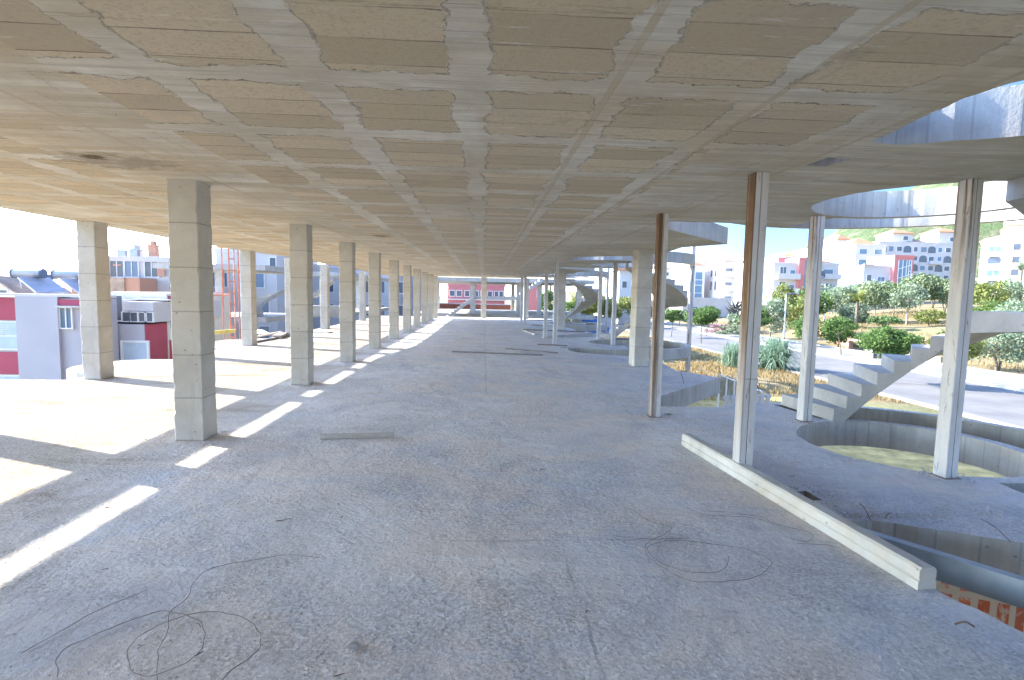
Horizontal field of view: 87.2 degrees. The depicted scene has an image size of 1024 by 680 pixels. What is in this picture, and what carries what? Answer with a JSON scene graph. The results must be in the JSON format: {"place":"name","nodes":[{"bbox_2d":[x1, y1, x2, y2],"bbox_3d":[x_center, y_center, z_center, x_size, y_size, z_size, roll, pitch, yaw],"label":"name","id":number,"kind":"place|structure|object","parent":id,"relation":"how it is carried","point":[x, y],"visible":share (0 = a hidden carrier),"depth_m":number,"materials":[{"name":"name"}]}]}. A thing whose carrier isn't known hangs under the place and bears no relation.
{"place":"outdoors","nodes":[
{"label":"outdoors","id":0,"kind":"place"},
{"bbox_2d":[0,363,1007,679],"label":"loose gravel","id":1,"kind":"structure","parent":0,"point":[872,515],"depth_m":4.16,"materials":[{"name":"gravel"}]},
{"bbox_2d":[0,316,1023,679],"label":"floor","id":2,"kind":"structure","parent":0,"point":[582,376],"depth_m":3.90,"materials":[{"name":"concrete"}]},
{"bbox_2d":[76,221,113,379],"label":"concrete column","id":3,"kind":"structure","parent":2,"relation":"on","point":[95,297],"depth_m":9.57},
{"bbox_2d":[55,610,260,679],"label":"wire","id":4,"kind":"object","parent":2,"relation":"on","point":[163,623],"visible":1,"depth_m":2.54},
{"bbox_2d":[166,179,216,440],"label":"concrete column","id":5,"kind":"structure","parent":2,"relation":"on","point":[191,284],"depth_m":5.80,"materials":[{"name":"concrete"}]},
{"bbox_2d":[240,250,256,345],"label":"concrete column","id":6,"kind":"structure","parent":2,"relation":"on","point":[248,296],"depth_m":15.87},
{"bbox_2d":[284,258,290,335],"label":"concrete column","id":7,"kind":"structure","parent":2,"relation":"on","point":[287,296],"depth_m":19.36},
{"bbox_2d":[289,224,313,384],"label":"concrete column","id":8,"kind":"structure","parent":2,"relation":"on","point":[301,298],"depth_m":9.39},
{"bbox_2d":[320,265,329,328],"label":"concrete column","id":9,"kind":"structure","parent":2,"relation":"on","point":[324,296],"depth_m":23.57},
{"bbox_2d":[339,242,355,361],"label":"concrete column","id":10,"kind":"structure","parent":2,"relation":"on","point":[347,297],"depth_m":12.60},
{"bbox_2d":[319,432,393,438],"bbox_3d":[-1.773,1.092,6.147,0.819,0.045,0.070,0,5,-9],"label":"timber plank","id":11,"kind":"object","parent":2,"relation":"on","point":[356,435],"visible":1,"depth_m":6.12,"materials":[{"name":"wood"}]},
{"bbox_2d":[359,272,365,320],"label":"concrete column","id":12,"kind":"structure","parent":2,"relation":"on","point":[362,296],"depth_m":30.93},
{"bbox_2d":[368,253,380,347],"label":"concrete column","id":13,"kind":"structure","parent":2,"relation":"on","point":[374,289],"depth_m":15.78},
{"bbox_2d":[389,260,398,338],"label":"concrete column","id":14,"kind":"structure","parent":2,"relation":"on","point":[393,299],"depth_m":19.21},
{"bbox_2d":[403,265,411,331],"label":"concrete column","id":15,"kind":"structure","parent":2,"relation":"on","point":[407,273],"depth_m":22.54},
{"bbox_2d":[413,269,420,326],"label":"concrete column","id":16,"kind":"structure","parent":2,"relation":"on","point":[416,295],"depth_m":25.88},
{"bbox_2d":[421,272,427,323],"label":"concrete column","id":17,"kind":"structure","parent":2,"relation":"on","point":[424,306],"depth_m":29.27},
{"bbox_2d":[428,274,433,319],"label":"concrete column","id":18,"kind":"structure","parent":2,"relation":"on","point":[430,293],"depth_m":32.64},
{"bbox_2d":[433,276,437,317],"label":"concrete column","id":19,"kind":"structure","parent":2,"relation":"on","point":[435,304],"depth_m":35.83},
{"bbox_2d":[481,277,486,317],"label":"concrete column","id":20,"kind":"structure","parent":2,"relation":"on","point":[483,294],"depth_m":36.96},
{"bbox_2d":[543,266,548,336],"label":"steel post","id":21,"kind":"object","parent":2,"relation":"on","point":[545,301],"visible":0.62,"depth_m":20.84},
{"bbox_2d":[552,262,558,344],"bbox_3d":[1.483,-1.243,18.214,0.179,2.801,0.179,1,5,-3],"label":"steel post","id":22,"kind":"object","parent":2,"relation":"on","point":[556,284],"visible":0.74,"depth_m":18.15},
{"bbox_2d":[557,272,565,329],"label":"concrete column","id":23,"kind":"structure","parent":2,"relation":"on","point":[561,301],"depth_m":26.15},
{"bbox_2d":[565,279,602,319],"bbox_3d":[4.198,-2.335,32.837,2.664,2.970,4.539,1,5,-3],"label":"winding stair","id":24,"kind":"object","parent":2,"relation":"on","point":[589,294],"visible":0.86,"depth_m":32.09,"materials":[{"name":"concrete"}]},
{"bbox_2d":[596,267,602,339],"bbox_3d":[3.375,-1.411,20.662,0.179,2.801,0.179,1,5,-3],"label":"steel post","id":25,"kind":"object","parent":2,"relation":"on","point":[600,285],"visible":1,"depth_m":20.61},
{"bbox_2d":[611,263,617,345],"bbox_3d":[3.497,-1.216,18.373,0.179,2.801,0.179,1,5,-3],"label":"steel post","id":26,"kind":"object","parent":2,"relation":"on","point":[614,301],"visible":0.99,"depth_m":18.32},
{"bbox_2d":[629,249,653,366],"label":"concrete column","id":27,"kind":"structure","parent":2,"relation":"on","point":[641,298],"depth_m":12.85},
{"bbox_2d":[601,261,687,339],"bbox_3d":[4.902,-1.200,19.555,2.664,2.970,4.539,1,5,-3],"label":"winding stair","id":28,"kind":"object","parent":2,"relation":"on","point":[676,296],"visible":0.41,"depth_m":18.59,"materials":[{"name":"concrete"}]},
{"bbox_2d":[646,213,668,417],"bbox_3d":[2.024,-0.322,7.437,0.179,2.801,0.179,1,5,-3],"label":"steel post","id":29,"kind":"object","parent":2,"relation":"on","point":[658,308],"visible":1,"depth_m":7.38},
{"bbox_2d":[629,508,771,582],"bbox_3d":[1.078,1.375,3.575,1.100,0.022,0.649,6,7,44],"label":"wire","id":30,"kind":"object","parent":2,"relation":"on","point":[694,541],"visible":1,"depth_m":3.41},
{"bbox_2d":[732,172,769,466],"bbox_3d":[2.205,-0.112,4.982,0.179,2.801,0.179,1,5,-3],"label":"steel post","id":31,"kind":"object","parent":2,"relation":"on","point":[751,295],"visible":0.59,"depth_m":4.93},
{"bbox_2d":[681,433,936,589],"bbox_3d":[2.199,1.255,4.616,0.123,0.135,3.032,0,5,-8],"label":"concrete joist","id":32,"kind":"object","parent":2,"relation":"on","point":[914,572],"visible":0.99,"depth_m":3.84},
{"bbox_2d":[794,215,824,421],"bbox_3d":[4.082,-0.274,7.349,0.179,2.801,0.179,0,5,-9],"label":"steel post","id":33,"kind":"object","parent":2,"relation":"on","point":[811,312],"visible":1,"depth_m":7.30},
{"bbox_2d":[781,176,1023,420],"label":"winding stair","id":34,"kind":"object","parent":2,"relation":"on","point":[840,397],"visible":0.81,"depth_m":7.42,"materials":[{"name":"concrete"}]},
{"bbox_2d":[864,528,1023,608],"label":"metal channel","id":35,"kind":"object","parent":2,"relation":"on","point":[987,581],"depth_m":3.36,"materials":[{"name":"metal"}]},
{"bbox_2d":[928,178,983,479],"bbox_3d":[4.203,-0.079,5.071,0.179,2.801,0.179,0,5,-10],"label":"steel post","id":36,"kind":"object","parent":2,"relation":"on","point":[959,307],"visible":1,"depth_m":5.03,"materials":[{"name":"metal"}]},
{"bbox_2d":[0,0,1023,278],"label":"ceiling","id":37,"kind":"structure","parent":0,"point":[498,138],"depth_m":3.56,"materials":[{"name":"concrete"}]},
{"bbox_2d":[0,80,1023,295],"label":"sky","id":38,"kind":"structure","parent":0,"point":[27,240],"materials":[{"name":"white"}]},
{"bbox_2d":[440,278,1023,420],"bbox_3d":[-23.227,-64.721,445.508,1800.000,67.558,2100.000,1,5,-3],"label":"ground","id":39,"kind":"structure","parent":0,"point":[916,328],"depth_m":61.19,"materials":[{"name":"brown soil"}]},
{"bbox_2d":[0,293,118,379],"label":"apartment block","id":40,"kind":"structure","parent":39,"relation":"on","point":[40,336],"depth_m":21.18,"materials":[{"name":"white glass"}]},
{"bbox_2d":[0,321,17,349],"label":"window","id":41,"kind":"structure","parent":40,"relation":"in","point":[8,334],"depth_m":21.23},
{"bbox_2d":[0,275,72,293],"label":"sloping roof sheet","id":42,"kind":"object","parent":40,"relation":"on","point":[11,284],"visible":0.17,"depth_m":22.40,"materials":[{"name":"metal"}]},
{"bbox_2d":[9,268,67,293],"bbox_3d":[-19.773,-2.444,22.254,1.935,1.044,1.200,2,5,15],"label":"solar water heater","id":43,"kind":"object","parent":40,"relation":"on","point":[36,280],"visible":0.98,"depth_m":22.16,"materials":[{"name":"blue metal"}]},
{"bbox_2d":[50,269,78,293],"bbox_3d":[-19.250,-2.527,23.783,2.157,1.174,1.350,2,5,13],"label":"solar water heater","id":44,"kind":"object","parent":40,"relation":"on","point":[69,278],"visible":0.52,"depth_m":23.63,"materials":[{"name":"grey metal"}]},
{"bbox_2d":[58,307,73,328],"bbox_3d":[-17.570,-0.869,21.183,0.521,0.881,0.079,1,5,-3],"label":"window","id":45,"kind":"structure","parent":40,"relation":"in","point":[66,315],"depth_m":21.18,"materials":[{"name":"white glass"}]},
{"bbox_2d":[72,241,214,293],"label":"terrace building","id":46,"kind":"structure","parent":39,"relation":"on","point":[134,271],"depth_m":47.86,"materials":[{"name":"paint"}]},
{"bbox_2d":[109,261,123,277],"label":"window","id":47,"kind":"structure","parent":46,"relation":"in","point":[116,271],"depth_m":47.82,"materials":[{"name":"white glass"}]},
{"bbox_2d":[124,261,139,277],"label":"window","id":48,"kind":"structure","parent":46,"relation":"in","point":[131,269],"depth_m":47.88,"materials":[{"name":"white glass"}]},
{"bbox_2d":[143,256,158,277],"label":"window","id":49,"kind":"structure","parent":46,"relation":"in","point":[149,272],"depth_m":47.97,"materials":[{"name":"white glass"}]},
{"bbox_2d":[111,292,234,360],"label":"apartment wing","id":50,"kind":"structure","parent":39,"relation":"on","point":[144,324],"depth_m":22.57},
{"bbox_2d":[120,340,149,359],"bbox_3d":[-15.483,0.455,22.092,1.130,0.880,0.079,1,5,-3],"label":"window","id":51,"kind":"structure","parent":50,"relation":"in","point":[129,349],"depth_m":22.09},
{"bbox_2d":[152,263,284,322],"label":"unfinished building","id":52,"kind":"structure","parent":39,"relation":"on","point":[261,302],"depth_m":33.41,"materials":[{"name":"concrete"}]},
{"bbox_2d":[212,247,240,339],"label":"scaffold tower","id":53,"kind":"structure","parent":39,"relation":"on","point":[229,281],"depth_m":18.34,"materials":[{"name":"metal"}]},
{"bbox_2d":[213,248,317,337],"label":"white block","id":54,"kind":"structure","parent":39,"relation":"on","point":[268,283],"depth_m":56.44,"materials":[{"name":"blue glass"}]},
{"bbox_2d":[313,271,388,316],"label":"unfinished building","id":55,"kind":"structure","parent":39,"relation":"on","point":[334,310],"depth_m":41.04,"materials":[{"name":"concrete"}]},
{"bbox_2d":[313,264,402,328],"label":"white block","id":56,"kind":"structure","parent":39,"relation":"on","point":[334,294],"depth_m":68.80,"materials":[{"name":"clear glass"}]},
{"bbox_2d":[440,303,510,309],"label":"boundary wall","id":57,"kind":"structure","parent":39,"relation":"on","point":[478,306],"depth_m":83.70,"materials":[{"name":"orange brick"}]},
{"bbox_2d":[446,277,505,303],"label":"pink block","id":58,"kind":"structure","parent":39,"relation":"on","point":[458,293],"depth_m":99.33,"materials":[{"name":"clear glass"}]},
{"bbox_2d":[420,276,594,321],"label":"unfinished building","id":59,"kind":"structure","parent":39,"relation":"on","point":[472,311],"depth_m":43.90,"materials":[{"name":"concrete"}]},
{"bbox_2d":[529,278,542,309],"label":"pink block","id":60,"kind":"structure","parent":39,"relation":"on","point":[533,299],"depth_m":98.05,"materials":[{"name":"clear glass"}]},
{"bbox_2d":[597,296,630,318],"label":"leafy tree","id":61,"kind":"object","parent":39,"relation":"on","point":[623,303],"visible":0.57,"depth_m":84.03,"materials":[{"name":"green plant"}]},
{"bbox_2d":[606,269,631,323],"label":"white house","id":62,"kind":"structure","parent":39,"relation":"on","point":[624,283],"depth_m":92.82,"materials":[{"name":"paint"}]},
{"bbox_2d":[665,308,684,336],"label":"street tree","id":63,"kind":"object","parent":39,"relation":"on","point":[675,315],"visible":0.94,"depth_m":64.52,"materials":[{"name":"green plant"}]},
{"bbox_2d":[669,262,705,308],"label":"white villa","id":64,"kind":"object","parent":39,"relation":"on","point":[680,276],"visible":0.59,"depth_m":124.59,"materials":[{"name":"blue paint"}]},
{"bbox_2d":[672,297,731,317],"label":"wall","id":65,"kind":"structure","parent":39,"relation":"on","point":[718,303],"depth_m":108.03,"materials":[{"name":"white paint"}]},
{"bbox_2d":[684,307,721,342],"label":"street tree","id":66,"kind":"object","parent":39,"relation":"on","point":[704,316],"visible":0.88,"depth_m":55.63,"materials":[{"name":"green plant"}]},
{"bbox_2d":[703,257,735,307],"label":"white villa","id":67,"kind":"object","parent":39,"relation":"on","point":[720,274],"visible":0.41,"depth_m":121.00,"materials":[{"name":"paint"}]},
{"bbox_2d":[704,341,763,367],"bbox_3d":[15.681,0.917,37.926,4.560,1.853,4.347,6,7,44],"label":"giant reed","id":68,"kind":"object","parent":39,"relation":"on","point":[730,357],"visible":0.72,"depth_m":37.43,"materials":[{"name":"green plant"}]},
{"bbox_2d":[732,258,743,313],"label":"white villa","id":69,"kind":"object","parent":39,"relation":"on","point":[737,279],"visible":0.12,"depth_m":118.03,"materials":[{"name":"paint"}]},
{"bbox_2d":[737,335,799,372],"bbox_3d":[17.858,0.876,36.563,5.588,2.344,6.228,2,5,15],"label":"shrub","id":70,"kind":"object","parent":39,"relation":"on","point":[776,354],"visible":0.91,"depth_m":36.21,"materials":[{"name":"green plant"}]},
{"bbox_2d":[762,295,790,336],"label":"tree","id":71,"kind":"object","parent":39,"relation":"on","point":[776,306],"visible":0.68,"depth_m":64.92,"materials":[{"name":"green plant"}]},
{"bbox_2d":[765,281,796,328],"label":"leafy tree","id":72,"kind":"object","parent":39,"relation":"on","point":[780,289],"visible":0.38,"depth_m":75.20,"materials":[{"name":"green plant"}]},
{"bbox_2d":[762,257,806,313],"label":"white house","id":73,"kind":"structure","parent":39,"relation":"on","point":[791,271],"depth_m":110.37,"materials":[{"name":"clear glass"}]},
{"bbox_2d":[784,294,804,334],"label":"leafy tree","id":74,"kind":"object","parent":39,"relation":"on","point":[794,310],"visible":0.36,"depth_m":67.17,"materials":[{"name":"green plant"}]},
{"bbox_2d":[788,313,822,339],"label":"street tree","id":75,"kind":"object","parent":39,"relation":"on","point":[797,325],"visible":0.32,"depth_m":53.99,"materials":[{"name":"green plant"}]},
{"bbox_2d":[771,235,850,257],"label":"hill","id":76,"kind":"structure","parent":39,"relation":"on","point":[832,240],"depth_m":173.38,"materials":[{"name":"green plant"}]},
{"bbox_2d":[788,287,836,314],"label":"leafy tree","id":77,"kind":"object","parent":39,"relation":"on","point":[825,299],"visible":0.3,"depth_m":73.10,"materials":[{"name":"green plant"}]},
{"bbox_2d":[616,308,1023,402],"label":"dry grass","id":78,"kind":"structure","parent":39,"relation":"on","point":[710,364],"depth_m":36.07,"materials":[{"name":"plant"}]},
{"bbox_2d":[616,327,1023,428],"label":"kerb","id":79,"kind":"structure","parent":39,"relation":"on","point":[979,418],"depth_m":24.53,"materials":[{"name":"stone"}]},
{"bbox_2d":[821,260,840,308],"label":"white house","id":80,"kind":"structure","parent":39,"relation":"on","point":[830,275],"depth_m":114.87,"materials":[{"name":"paint"}]},
{"bbox_2d":[651,324,1023,391],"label":"kerb","id":81,"kind":"structure","parent":39,"relation":"on","point":[983,383],"depth_m":36.42,"materials":[{"name":"stone"}]},
{"bbox_2d":[651,319,1023,377],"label":"kerb","id":82,"kind":"structure","parent":39,"relation":"on","point":[990,371],"depth_m":41.24,"materials":[{"name":"stone"}]},
{"bbox_2d":[820,315,859,354],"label":"street tree","id":83,"kind":"object","parent":39,"relation":"on","point":[833,324],"visible":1,"depth_m":45.79,"materials":[{"name":"green plant"}]},
{"bbox_2d":[819,322,860,346],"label":"street tree","id":84,"kind":"object","parent":39,"relation":"on","point":[833,337],"visible":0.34,"depth_m":52.99,"materials":[{"name":"green plant"}]},
{"bbox_2d":[795,238,886,266],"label":"terraced block","id":85,"kind":"structure","parent":39,"relation":"on","point":[855,252],"depth_m":156.34,"materials":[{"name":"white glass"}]},
{"bbox_2d":[824,285,867,315],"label":"leafy tree","id":86,"kind":"object","parent":39,"relation":"on","point":[845,300],"visible":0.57,"depth_m":79.32,"materials":[{"name":"green plant"}]},
{"bbox_2d":[836,303,871,322],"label":"shrub","id":87,"kind":"object","parent":39,"relation":"on","point":[862,317],"visible":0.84,"depth_m":71.97,"materials":[{"name":"green plant"}]},
{"bbox_2d":[841,289,883,328],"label":"palm tree","id":88,"kind":"object","parent":39,"relation":"on","point":[857,298],"visible":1,"depth_m":70.26,"materials":[{"name":"green plant"}]},
{"bbox_2d":[838,264,890,306],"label":"white house","id":89,"kind":"structure","parent":39,"relation":"on","point":[851,275],"depth_m":116.74,"materials":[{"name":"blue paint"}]},
{"bbox_2d":[854,279,900,323],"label":"pine tree","id":90,"kind":"object","parent":39,"relation":"on","point":[875,286],"visible":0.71,"depth_m":75.52,"materials":[{"name":"green plant"}]},
{"bbox_2d":[866,315,903,326],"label":"shrub","id":91,"kind":"object","parent":39,"relation":"on","point":[884,319],"visible":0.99,"depth_m":65.89,"materials":[{"name":"green plant"}]},
{"bbox_2d":[854,325,922,357],"bbox_3d":[22.030,0.847,31.636,3.334,3.524,3.110,3,5,22],"label":"street tree","id":92,"kind":"object","parent":39,"relation":"on","point":[886,340],"visible":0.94,"depth_m":30.99,"materials":[{"name":"green plant"}]},
{"bbox_2d":[866,255,914,304],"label":"pink glass tower","id":93,"kind":"structure","parent":39,"relation":"on","point":[901,266],"depth_m":115.77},
{"bbox_2d":[887,282,930,324],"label":"pine tree","id":94,"kind":"object","parent":39,"relation":"on","point":[912,291],"visible":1,"depth_m":72.06,"materials":[{"name":"green plant"}]},
{"bbox_2d":[874,228,953,280],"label":"apartment block","id":95,"kind":"structure","parent":39,"relation":"on","point":[931,250],"depth_m":175.97,"materials":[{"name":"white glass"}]},
{"bbox_2d":[897,272,943,314],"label":"pine tree","id":96,"kind":"object","parent":39,"relation":"on","point":[923,280],"visible":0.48,"depth_m":79.47,"materials":[{"name":"green plant"}]},
{"bbox_2d":[912,308,946,326],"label":"shrub","id":97,"kind":"object","parent":39,"relation":"on","point":[921,317],"visible":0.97,"depth_m":68.19,"materials":[{"name":"green plant"}]},
{"bbox_2d":[927,278,949,318],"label":"pine tree","id":98,"kind":"object","parent":39,"relation":"on","point":[941,294],"visible":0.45,"depth_m":78.42,"materials":[{"name":"green plant"}]},
{"bbox_2d":[925,329,987,360],"bbox_3d":[24.258,1.077,29.482,2.683,3.503,2.600,4,6,33],"label":"street tree","id":99,"kind":"object","parent":39,"relation":"on","point":[975,348],"visible":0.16,"depth_m":28.73,"materials":[{"name":"green plant"}]},
{"bbox_2d":[936,580,1023,632],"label":"brick wall","id":100,"kind":"structure","parent":39,"relation":"on","point":[1009,615],"depth_m":3.88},
{"bbox_2d":[978,236,1004,293],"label":"arcaded wing","id":101,"kind":"structure","parent":39,"relation":"on","point":[991,260],"depth_m":138.51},
{"bbox_2d":[973,280,1011,310],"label":"leafy tree","id":102,"kind":"object","parent":39,"relation":"on","point":[982,290],"visible":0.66,"depth_m":68.45,"materials":[{"name":"green plant"}]},
{"bbox_2d":[972,299,1020,310],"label":"shrub","id":103,"kind":"object","parent":39,"relation":"on","point":[993,305],"visible":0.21,"depth_m":63.99,"materials":[{"name":"green plant"}]},
{"bbox_2d":[970,333,1023,370],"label":"olive tree","id":104,"kind":"object","parent":39,"relation":"on","point":[1011,350],"visible":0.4,"depth_m":36.86,"materials":[{"name":"green plant"}]},
{"bbox_2d":[991,299,1023,350],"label":"olive tree","id":105,"kind":"object","parent":39,"relation":"on","point":[1016,306],"visible":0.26,"depth_m":45.97,"materials":[{"name":"green plant"}]},
{"bbox_2d":[1000,220,1023,292],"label":"arcaded block","id":106,"kind":"structure","parent":39,"relation":"on","point":[1012,232],"depth_m":132.74,"materials":[{"name":"paint"}]},
{"bbox_2d":[1003,279,1023,302],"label":"leafy tree","id":107,"kind":"object","parent":39,"relation":"on","point":[1016,290],"visible":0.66,"depth_m":69.99,"materials":[{"name":"green plant"}]},
{"bbox_2d":[616,323,1023,426],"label":"road","id":108,"kind":"structure","parent":0,"point":[997,404],"depth_m":29.73,"materials":[{"name":"asphalt"}]},
{"bbox_2d":[650,320,1023,388],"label":"pavement","id":109,"kind":"structure","parent":0,"point":[1000,379],"depth_m":39.76,"materials":[{"name":"concrete"}]},
{"bbox_2d":[688,397,1004,477],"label":"bare sandy ground","id":110,"kind":"structure","parent":0,"point":[905,459],"depth_m":16.39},
{"bbox_2d":[684,246,695,406],"bbox_3d":[6.684,-0.463,19.712,0.532,7.304,0.179,1,5,-3],"label":"steel post","id":111,"kind":"object","parent":110,"relation":"on","point":[690,309],"visible":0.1,"depth_m":19.60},
{"bbox_2d":[717,374,762,406],"bbox_3d":[7.741,2.371,18.453,0.059,1.913,3.564,1,5,0],"label":"site fence","id":112,"kind":"object","parent":110,"relation":"on","point":[725,382],"visible":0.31,"depth_m":19.43,"materials":[{"name":"grey metal"}]},
{"bbox_2d":[723,394,770,405],"bbox_3d":[6.914,2.561,15.882,1.650,1.933,0.070,0,5,-15],"label":"barrier","id":113,"kind":"object","parent":110,"relation":"on","point":[762,397],"visible":0.23,"depth_m":15.84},
{"bbox_2d":[802,181,1003,277],"bbox_3d":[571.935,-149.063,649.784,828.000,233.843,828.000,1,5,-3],"label":"hill","id":114,"kind":"structure","parent":0,"point":[988,230],"depth_m":455.50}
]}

